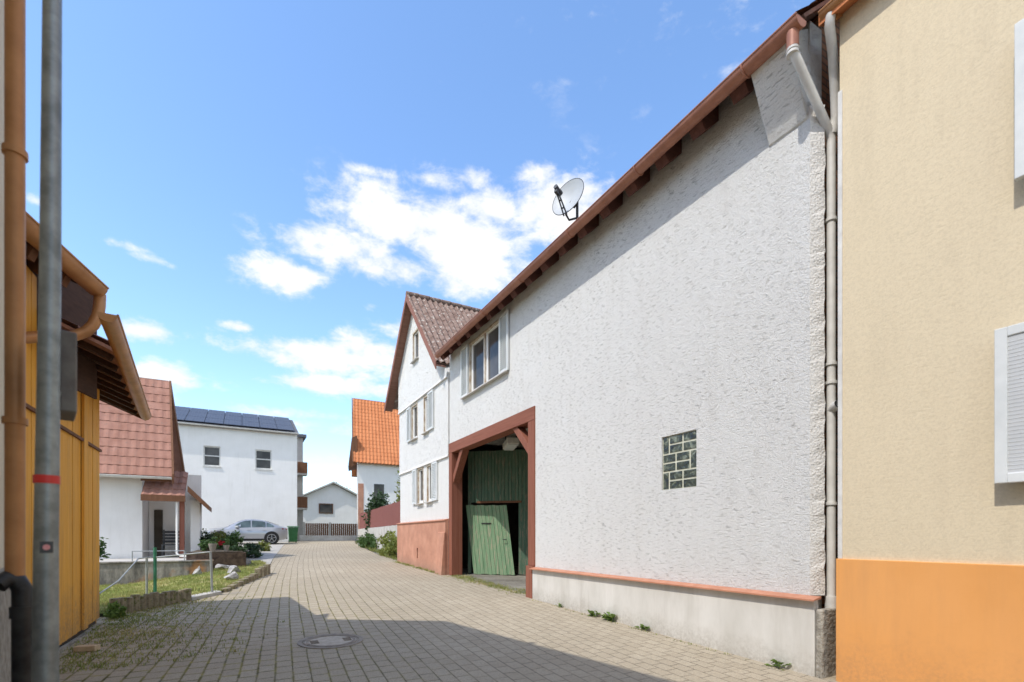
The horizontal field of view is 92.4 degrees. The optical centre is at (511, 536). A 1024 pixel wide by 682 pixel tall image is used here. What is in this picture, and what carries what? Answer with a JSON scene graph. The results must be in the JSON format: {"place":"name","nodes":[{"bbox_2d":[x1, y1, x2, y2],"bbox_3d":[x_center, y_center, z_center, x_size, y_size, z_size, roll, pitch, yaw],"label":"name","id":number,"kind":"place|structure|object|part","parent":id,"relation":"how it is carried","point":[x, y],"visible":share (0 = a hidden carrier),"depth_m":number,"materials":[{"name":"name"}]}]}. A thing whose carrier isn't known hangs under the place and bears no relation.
{"place":"outdoors","nodes":[
{"label":"outdoors","id":0,"kind":"place"},
{"bbox_2d":[99,556,185,561],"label":"yard","id":1,"kind":"structure","parent":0,"point":[151,559],"depth_m":15.18,"materials":[{"name":"concrete"}]},
{"bbox_2d":[99,537,110,560],"bbox_3d":[-11.244,0.254,13.086,0.796,1.056,0.738,0,0,9],"label":"garden bush","id":2,"kind":"object","parent":1,"relation":"on","point":[102,549],"visible":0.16,"depth_m":13.17,"materials":[{"name":"green plant"}]},
{"bbox_2d":[132,550,184,560],"bbox_3d":[-9.778,0.549,13.589,1.208,0.322,0.028,0,0,-29],"label":"yard fence","id":3,"kind":"object","parent":1,"relation":"on","point":[152,551],"visible":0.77,"depth_m":13.51,"materials":[{"name":"grey metal"}]},
{"bbox_2d":[161,530,178,556],"bbox_3d":[-11.827,0.235,17.038,0.560,0.950,0.460,0,0,-29],"label":"bench","id":4,"kind":"object","parent":1,"relation":"on","point":[164,541],"visible":0.59,"depth_m":17.11,"materials":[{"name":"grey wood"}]},
{"bbox_2d":[99,377,211,558],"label":"white house","id":5,"kind":"structure","parent":0,"point":[150,489],"depth_m":16.19,"materials":[{"name":"paint"}]},
{"bbox_2d":[154,510,162,555],"bbox_3d":[-12.473,-0.115,17.309,0.250,1.650,0.038,0,0,-29],"label":"door","id":6,"kind":"structure","parent":5,"relation":"in","point":[158,514],"depth_m":17.29,"materials":[{"name":"brown wood"}]},
{"bbox_2d":[99,559,265,613],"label":"lawn","id":7,"kind":"structure","parent":0,"point":[100,606],"depth_m":11.85,"materials":[{"name":"green plant"}]},
{"bbox_2d":[99,547,212,593],"bbox_3d":[-7.006,0.790,9.348,1.111,1.140,1.985,0,0,31],"label":"handrail","id":8,"kind":"object","parent":7,"relation":"on","point":[155,557],"visible":0.76,"depth_m":9.89,"materials":[{"name":"grey metal"}]},
{"bbox_2d":[192,566,201,574],"bbox_3d":[-8.599,0.966,13.422,0.201,0.357,0.205,0,0,22],"label":"garden rock","id":9,"kind":"object","parent":7,"relation":"on","point":[197,570],"visible":0.69,"depth_m":13.39,"materials":[{"name":"grey stone"}]},
{"bbox_2d":[215,564,229,568],"bbox_3d":[-8.588,0.910,14.579,0.393,0.199,0.302,0,0,21],"label":"garden rock","id":10,"kind":"object","parent":7,"relation":"on","point":[220,566],"visible":0.79,"depth_m":14.47,"materials":[{"name":"grey stone"}]},
{"bbox_2d":[224,571,238,579],"bbox_3d":[-6.900,0.979,12.071,0.325,0.232,0.259,0,0,-29],"label":"garden rock","id":11,"kind":"object","parent":7,"relation":"on","point":[233,575],"visible":0.84,"depth_m":12.04,"materials":[{"name":"white stone"}]},
{"bbox_2d":[227,565,240,572],"bbox_3d":[-7.749,0.977,13.628,0.266,0.362,0.451,0,0,4],"label":"garden rock","id":12,"kind":"object","parent":7,"relation":"on","point":[232,568],"visible":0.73,"depth_m":13.55,"materials":[{"name":"grey stone"}]},
{"bbox_2d":[192,590,221,599],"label":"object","id":13,"kind":"structure","parent":0,"point":[203,595],"depth_m":9.70,"materials":[{"name":"concrete"}]},
{"bbox_2d":[99,540,357,616],"bbox_3d":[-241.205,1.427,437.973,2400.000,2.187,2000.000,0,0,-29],"label":"ground","id":14,"kind":"structure","parent":0,"point":[100,614],"depth_m":22.22,"materials":[{"name":"grey concrete"}]},
{"bbox_2d":[0,0,31,681],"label":"cream house","id":15,"kind":"structure","parent":14,"relation":"on","point":[15,621],"depth_m":3.00,"materials":[{"name":"paint"}]},
{"bbox_2d":[99,560,213,584],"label":"retaining wall","id":16,"kind":"structure","parent":14,"relation":"on","point":[110,573],"depth_m":13.11,"materials":[{"name":"concrete"}]},
{"bbox_2d":[175,406,298,541],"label":"solar building","id":17,"kind":"structure","parent":14,"relation":"on","point":[244,465],"depth_m":32.75,"materials":[{"name":"white paint"}]},
{"bbox_2d":[203,446,220,467],"bbox_3d":[-19.450,-5.175,31.814,1.020,1.370,0.220,0,0,-29],"label":"window","id":18,"kind":"structure","parent":17,"relation":"in","point":[211,453],"depth_m":31.88,"materials":[{"name":"plastic"}]},
{"bbox_2d":[255,450,271,470],"bbox_3d":[-16.840,-5.175,33.251,1.060,1.370,0.220,0,0,-29],"label":"window","id":19,"kind":"structure","parent":17,"relation":"in","point":[263,458],"depth_m":33.31,"materials":[{"name":"plastic"}]},
{"bbox_2d":[295,434,307,539],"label":"building","id":20,"kind":"structure","parent":14,"relation":"on","point":[302,471],"depth_m":43.24,"materials":[{"name":"paint"}]},
{"bbox_2d":[299,535,357,540],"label":"end wall","id":21,"kind":"structure","parent":14,"relation":"on","point":[323,538],"depth_m":36.90,"materials":[{"name":"concrete"}]},
{"bbox_2d":[303,522,356,535],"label":"end fence","id":22,"kind":"object","parent":21,"relation":"on","point":[313,528],"visible":0.56,"depth_m":40.55,"materials":[{"name":"wood"}]},
{"bbox_2d":[303,481,356,535],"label":"house","id":23,"kind":"structure","parent":14,"relation":"on","point":[334,502],"depth_m":58.91,"materials":[{"name":"white paint"}]},
{"bbox_2d":[319,503,332,513],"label":"window","id":24,"kind":"structure","parent":23,"relation":"in","point":[324,508],"depth_m":58.44,"materials":[{"name":"grey glass"}]},
{"bbox_2d":[348,398,399,535],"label":"orange roof house","id":25,"kind":"structure","parent":14,"relation":"on","point":[373,464],"depth_m":36.71,"materials":[{"name":"orange tile"}]},
{"bbox_2d":[373,483,384,498],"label":"window","id":26,"kind":"structure","parent":25,"relation":"in","point":[381,486],"depth_m":36.12,"materials":[{"name":"white paint"}]},
{"bbox_2d":[361,489,389,533],"bbox_3d":[-7.886,-1.103,28.827,1.798,3.896,2.228,0,0,-29],"label":"garden shrub","id":27,"kind":"object","parent":14,"relation":"on","point":[377,501],"visible":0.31,"depth_m":28.53,"materials":[{"name":"green plant"}]},
{"bbox_2d":[358,525,396,555],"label":"garden wall","id":28,"kind":"structure","parent":14,"relation":"on","point":[377,532],"depth_m":25.28,"materials":[{"name":"paint"}]},
{"bbox_2d":[360,501,399,528],"bbox_3d":[-7.115,-1.030,26.205,0.170,1.060,14.026,0,0,-25],"label":"board fence","id":29,"kind":"object","parent":28,"relation":"on","point":[387,515],"visible":0.66,"depth_m":24.43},
{"bbox_2d":[394,470,399,501],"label":"garden shrub","id":30,"kind":"object","parent":14,"relation":"on","point":[398,495],"visible":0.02,"depth_m":22.50,"materials":[{"name":"green plant"}]},
{"bbox_2d":[238,542,287,563],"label":"driveway","id":31,"kind":"structure","parent":0,"point":[268,556],"depth_m":22.78,"materials":[{"name":"concrete"}]},
{"bbox_2d":[186,548,245,568],"bbox_3d":[-10.724,0.812,18.125,1.540,0.695,7.900,0,0,-29],"label":"planting bed","id":32,"kind":"object","parent":31,"relation":"on","point":[229,558],"visible":0.35,"depth_m":15.07,"materials":[{"name":"stone"}]},
{"bbox_2d":[200,528,214,549],"bbox_3d":[-10.936,0.136,17.473,0.659,0.967,0.732,0,0,-29],"label":"shrub","id":33,"kind":"object","parent":32,"relation":"on","point":[206,537],"visible":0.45,"depth_m":17.41,"materials":[{"name":"green plant"}]},
{"bbox_2d":[197,539,218,550],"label":"shrub","id":34,"kind":"object","parent":32,"relation":"in","point":[203,544],"visible":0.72,"depth_m":15.68,"materials":[{"name":"green plant"}]},
{"bbox_2d":[207,536,217,551],"bbox_3d":[-9.164,0.222,15.011,0.286,0.496,0.265,0,0,-29],"label":"plant pot","id":35,"kind":"object","parent":32,"relation":"on","point":[212,546],"visible":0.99,"depth_m":14.96,"materials":[{"name":"stone"}]},
{"bbox_2d":[211,529,227,548],"bbox_3d":[-11.069,0.116,18.595,0.677,0.844,0.740,0,0,-11],"label":"shrub","id":36,"kind":"object","parent":32,"relation":"in","point":[221,534],"visible":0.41,"depth_m":18.48,"materials":[{"name":"green plant"}]},
{"bbox_2d":[223,540,229,551],"bbox_3d":[-8.906,0.276,15.291,0.192,0.387,0.209,0,0,-29],"label":"plant pot","id":37,"kind":"object","parent":32,"relation":"on","point":[226,548],"visible":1,"depth_m":15.24,"materials":[{"name":"stone"}]},
{"bbox_2d":[218,537,235,549],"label":"shrub","id":38,"kind":"object","parent":32,"relation":"in","point":[220,544],"visible":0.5,"depth_m":17.20,"materials":[{"name":"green plant"}]},
{"bbox_2d":[226,530,243,546],"bbox_3d":[-10.116,0.239,17.949,0.610,0.985,0.676,0,0,5],"label":"shrub","id":39,"kind":"object","parent":32,"relation":"in","point":[234,536],"visible":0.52,"depth_m":17.82,"materials":[{"name":"green plant"}]},
{"bbox_2d":[229,544,248,551],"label":"shrub","id":40,"kind":"object","parent":32,"relation":"on","point":[243,548],"visible":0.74,"depth_m":15.93,"materials":[{"name":"green plant"}]},
{"bbox_2d":[204,519,287,543],"bbox_3d":[-16.276,-0.283,30.137,4.462,1.580,2.157,0,0,-29],"label":"parked car","id":41,"kind":"object","parent":31,"relation":"on","point":[260,530],"visible":0.58,"depth_m":29.65,"materials":[{"name":"silver metal"}]},
{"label":"side window","id":42,"kind":"part","parent":41,"relation":"part of","materials":[{"name":"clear glass"}]},
{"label":"side window","id":43,"kind":"part","parent":41,"relation":"part of","materials":[{"name":"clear glass"}]},
{"bbox_2d":[245,542,263,551],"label":"shrub","id":44,"kind":"object","parent":31,"relation":"on","point":[254,546],"visible":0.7,"depth_m":21.32,"materials":[{"name":"green plant"}]},
{"bbox_2d":[246,549,262,557],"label":"shrub","id":45,"kind":"object","parent":31,"relation":"on","point":[255,553],"visible":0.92,"depth_m":19.39,"materials":[{"name":"green plant"}]},
{"bbox_2d":[258,540,271,550],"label":"shrub","id":46,"kind":"object","parent":31,"relation":"on","point":[267,547],"visible":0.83,"depth_m":23.65,"materials":[{"name":"green plant"}]},
{"bbox_2d":[26,0,814,493],"label":"sky","id":47,"kind":"structure","parent":0,"point":[258,191],"materials":[{"name":"blue"}]},
{"bbox_2d":[59,540,836,681],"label":"street","id":48,"kind":"structure","parent":0,"point":[408,623],"depth_m":6.50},
{"bbox_2d":[31,0,76,681],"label":"lamp post","id":49,"kind":"object","parent":48,"relation":"on","point":[56,390],"visible":1,"depth_m":2.78,"materials":[{"name":"metal"}]},
{"bbox_2d":[73,644,100,651],"bbox_3d":[-4.926,1.294,5.690,0.220,0.065,0.110,0,0,-11],"label":"paving stone","id":50,"kind":"object","parent":48,"relation":"on","point":[87,648],"visible":0.97,"depth_m":5.65,"materials":[{"name":"stone"}]},
{"bbox_2d":[26,212,151,653],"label":"ochre barn","id":51,"kind":"structure","parent":48,"relation":"on","point":[107,372],"depth_m":5.83,"materials":[{"name":"wood"}]},
{"bbox_2d":[103,601,128,618],"bbox_3d":[-6.102,1.131,7.550,0.288,0.302,0.359,0,0,24],"label":"weed clump","id":52,"kind":"object","parent":48,"relation":"on","point":[115,611],"visible":0.98,"depth_m":7.49,"materials":[{"name":"green plant"}]},
{"bbox_2d":[109,588,191,613],"bbox_3d":[-6.201,1.157,8.503,0.132,0.383,1.592,0,0,7],"label":"palisade edging","id":53,"kind":"object","parent":48,"relation":"on","point":[136,602],"visible":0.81,"depth_m":8.45,"materials":[{"name":"beige concrete"}]},
{"bbox_2d":[220,587,231,591],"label":"edging block","id":54,"kind":"structure","parent":48,"relation":"on","point":[226,589],"depth_m":10.42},
{"bbox_2d":[227,584,237,588],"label":"edging block","id":55,"kind":"structure","parent":48,"relation":"on","point":[234,586],"depth_m":10.84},
{"bbox_2d":[233,581,243,586],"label":"edging block","id":56,"kind":"structure","parent":48,"relation":"on","point":[240,583],"depth_m":11.32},
{"bbox_2d":[238,578,248,583],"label":"edging block","id":57,"kind":"structure","parent":48,"relation":"on","point":[246,580],"depth_m":11.71,"materials":[{"name":"beige concrete"}]},
{"bbox_2d":[244,575,253,581],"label":"edging block","id":58,"kind":"structure","parent":48,"relation":"on","point":[251,578],"depth_m":12.12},
{"bbox_2d":[249,573,258,579],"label":"edging block","id":59,"kind":"structure","parent":48,"relation":"on","point":[256,576],"depth_m":12.61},
{"bbox_2d":[255,568,261,577],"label":"edging block","id":60,"kind":"structure","parent":48,"relation":"on","point":[258,571],"depth_m":12.93,"materials":[{"name":"beige concrete"}]},
{"bbox_2d":[258,566,266,575],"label":"edging block","id":61,"kind":"structure","parent":48,"relation":"on","point":[264,570],"depth_m":13.37,"materials":[{"name":"beige concrete"}]},
{"bbox_2d":[263,564,269,574],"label":"edging block","id":62,"kind":"structure","parent":48,"relation":"on","point":[268,569],"depth_m":13.79,"materials":[{"name":"beige concrete"}]},
{"bbox_2d":[287,526,297,542],"bbox_3d":[-14.566,-0.151,32.626,0.660,1.109,0.750,0,0,-29],"label":"wheelie bin","id":63,"kind":"object","parent":48,"relation":"on","point":[292,534],"visible":1,"depth_m":32.37,"materials":[{"name":"green plastic"}]},
{"bbox_2d":[297,633,362,648],"bbox_3d":[-2.338,1.356,6.338,0.800,0.056,0.800,0,0,-29],"label":"manhole cover","id":64,"kind":"object","parent":48,"relation":"on","point":[331,641],"visible":0.98,"depth_m":6.30,"materials":[{"name":"metal"}]},
{"bbox_2d":[356,533,378,550],"bbox_3d":[-7.846,0.350,27.120,0.728,1.108,5.657,0,0,-29],"label":"garden shrub","id":65,"kind":"object","parent":48,"relation":"on","point":[368,541],"visible":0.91,"depth_m":26.91,"materials":[{"name":"green plant"}]},
{"bbox_2d":[375,530,396,557],"bbox_3d":[-5.338,0.385,21.349,0.664,1.366,4.004,0,0,-29],"label":"garden shrub","id":66,"kind":"object","parent":48,"relation":"on","point":[390,546],"visible":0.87,"depth_m":21.05,"materials":[{"name":"green plant"}]},
{"bbox_2d":[59,546,784,672],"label":"joint weeds","id":67,"kind":"object","parent":48,"relation":"on","point":[375,550],"visible":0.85,"depth_m":6.61,"materials":[{"name":"green plant"}]},
{"bbox_2d":[384,291,523,574],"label":"gable house","id":68,"kind":"structure","parent":48,"relation":"on","point":[418,395],"depth_m":16.50,"materials":[{"name":"white paint"}]},
{"bbox_2d":[406,402,417,442],"bbox_3d":[-3.516,-4.008,17.386,0.205,1.265,1.150,0,0,-29],"label":"window","id":69,"kind":"structure","parent":68,"relation":"in","point":[411,412],"depth_m":17.45,"materials":[{"name":"white paint"}]},
{"bbox_2d":[410,328,418,363],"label":"window","id":70,"kind":"structure","parent":68,"relation":"in","point":[416,333],"depth_m":17.12,"materials":[{"name":"white paint"}]},
{"bbox_2d":[412,466,423,504],"bbox_3d":[-3.225,-1.722,16.930,0.205,1.255,1.110,0,0,-29],"label":"window","id":71,"kind":"structure","parent":68,"relation":"in","point":[420,470],"depth_m":16.96,"materials":[{"name":"white paint"}]},
{"bbox_2d":[421,389,433,434],"bbox_3d":[-2.691,-4.008,15.888,0.205,1.265,1.030,0,0,-29],"label":"window","id":72,"kind":"structure","parent":68,"relation":"in","point":[428,400],"depth_m":15.79,"materials":[{"name":"white paint"}]},
{"bbox_2d":[424,461,437,502],"bbox_3d":[-2.544,-1.722,15.695,0.205,1.255,1.070,0,0,-29],"label":"window","id":73,"kind":"structure","parent":68,"relation":"in","point":[432,469],"depth_m":15.56,"materials":[{"name":"white paint"}]},
{"bbox_2d":[587,610,600,615],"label":"weed","id":74,"kind":"object","parent":48,"relation":"on","point":[592,613],"visible":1,"depth_m":8.29,"materials":[{"name":"green plant"}]},
{"bbox_2d":[601,612,615,621],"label":"weed","id":75,"kind":"object","parent":48,"relation":"on","point":[608,616],"visible":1,"depth_m":7.91,"materials":[{"name":"green plant"}]},
{"bbox_2d":[434,0,839,678],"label":"barn","id":76,"kind":"structure","parent":48,"relation":"on","point":[642,352],"depth_m":6.62,"materials":[{"name":"white paint"}]},
{"bbox_2d":[460,309,508,399],"bbox_3d":[-0.706,-4.462,12.357,0.205,1.415,2.730,0,0,-29],"label":"window","id":77,"kind":"structure","parent":76,"relation":"in","point":[485,359],"depth_m":12.32,"materials":[{"name":"white paint"}]},
{"bbox_2d":[503,435,519,450],"bbox_3d":[-0.029,-2.776,13.113,0.320,0.801,0.900,0,0,-9],"label":"hanging lamp","id":78,"kind":"object","parent":76,"relation":"hanging from","point":[511,443],"visible":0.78,"depth_m":12.75,"materials":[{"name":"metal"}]},
{"bbox_2d":[552,178,583,220],"bbox_3d":[0.923,-5.925,8.622,0.546,0.809,0.532,0,0,-14],"label":"satellite dish","id":79,"kind":"object","parent":76,"relation":"on","point":[568,196],"visible":0.98,"depth_m":8.66,"materials":[{"name":"grey paint"}]},
{"bbox_2d":[663,430,695,489],"bbox_3d":[2.353,-1.055,6.867,0.032,0.770,0.620,0,0,-29],"label":"glass block window","id":80,"kind":"structure","parent":76,"relation":"in","point":[679,450],"depth_m":6.86,"materials":[{"name":"glass"}]},
{"bbox_2d":[634,624,649,629],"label":"weed","id":81,"kind":"object","parent":48,"relation":"on","point":[645,627],"visible":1,"depth_m":7.28,"materials":[{"name":"green plant"}]},
{"bbox_2d":[764,659,790,667],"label":"weed","id":82,"kind":"object","parent":48,"relation":"on","point":[777,662],"visible":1,"depth_m":5.44,"materials":[{"name":"green plant"}]},
{"bbox_2d":[818,0,1023,681],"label":"beige house","id":83,"kind":"structure","parent":48,"relation":"on","point":[927,108],"depth_m":4.35,"materials":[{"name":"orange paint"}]},
{"bbox_2d":[459,566,525,591],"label":"gateway floor","id":84,"kind":"structure","parent":0,"point":[517,580],"depth_m":13.66,"materials":[{"name":"grey concrete"}]},
{"bbox_2d":[466,505,514,574],"bbox_3d":[-0.650,0.093,14.533,1.498,2.077,0.172,0,0,11],"label":"wicket door","id":85,"kind":"structure","parent":84,"relation":"on","point":[482,517],"depth_m":14.53,"materials":[{"name":"wood"}]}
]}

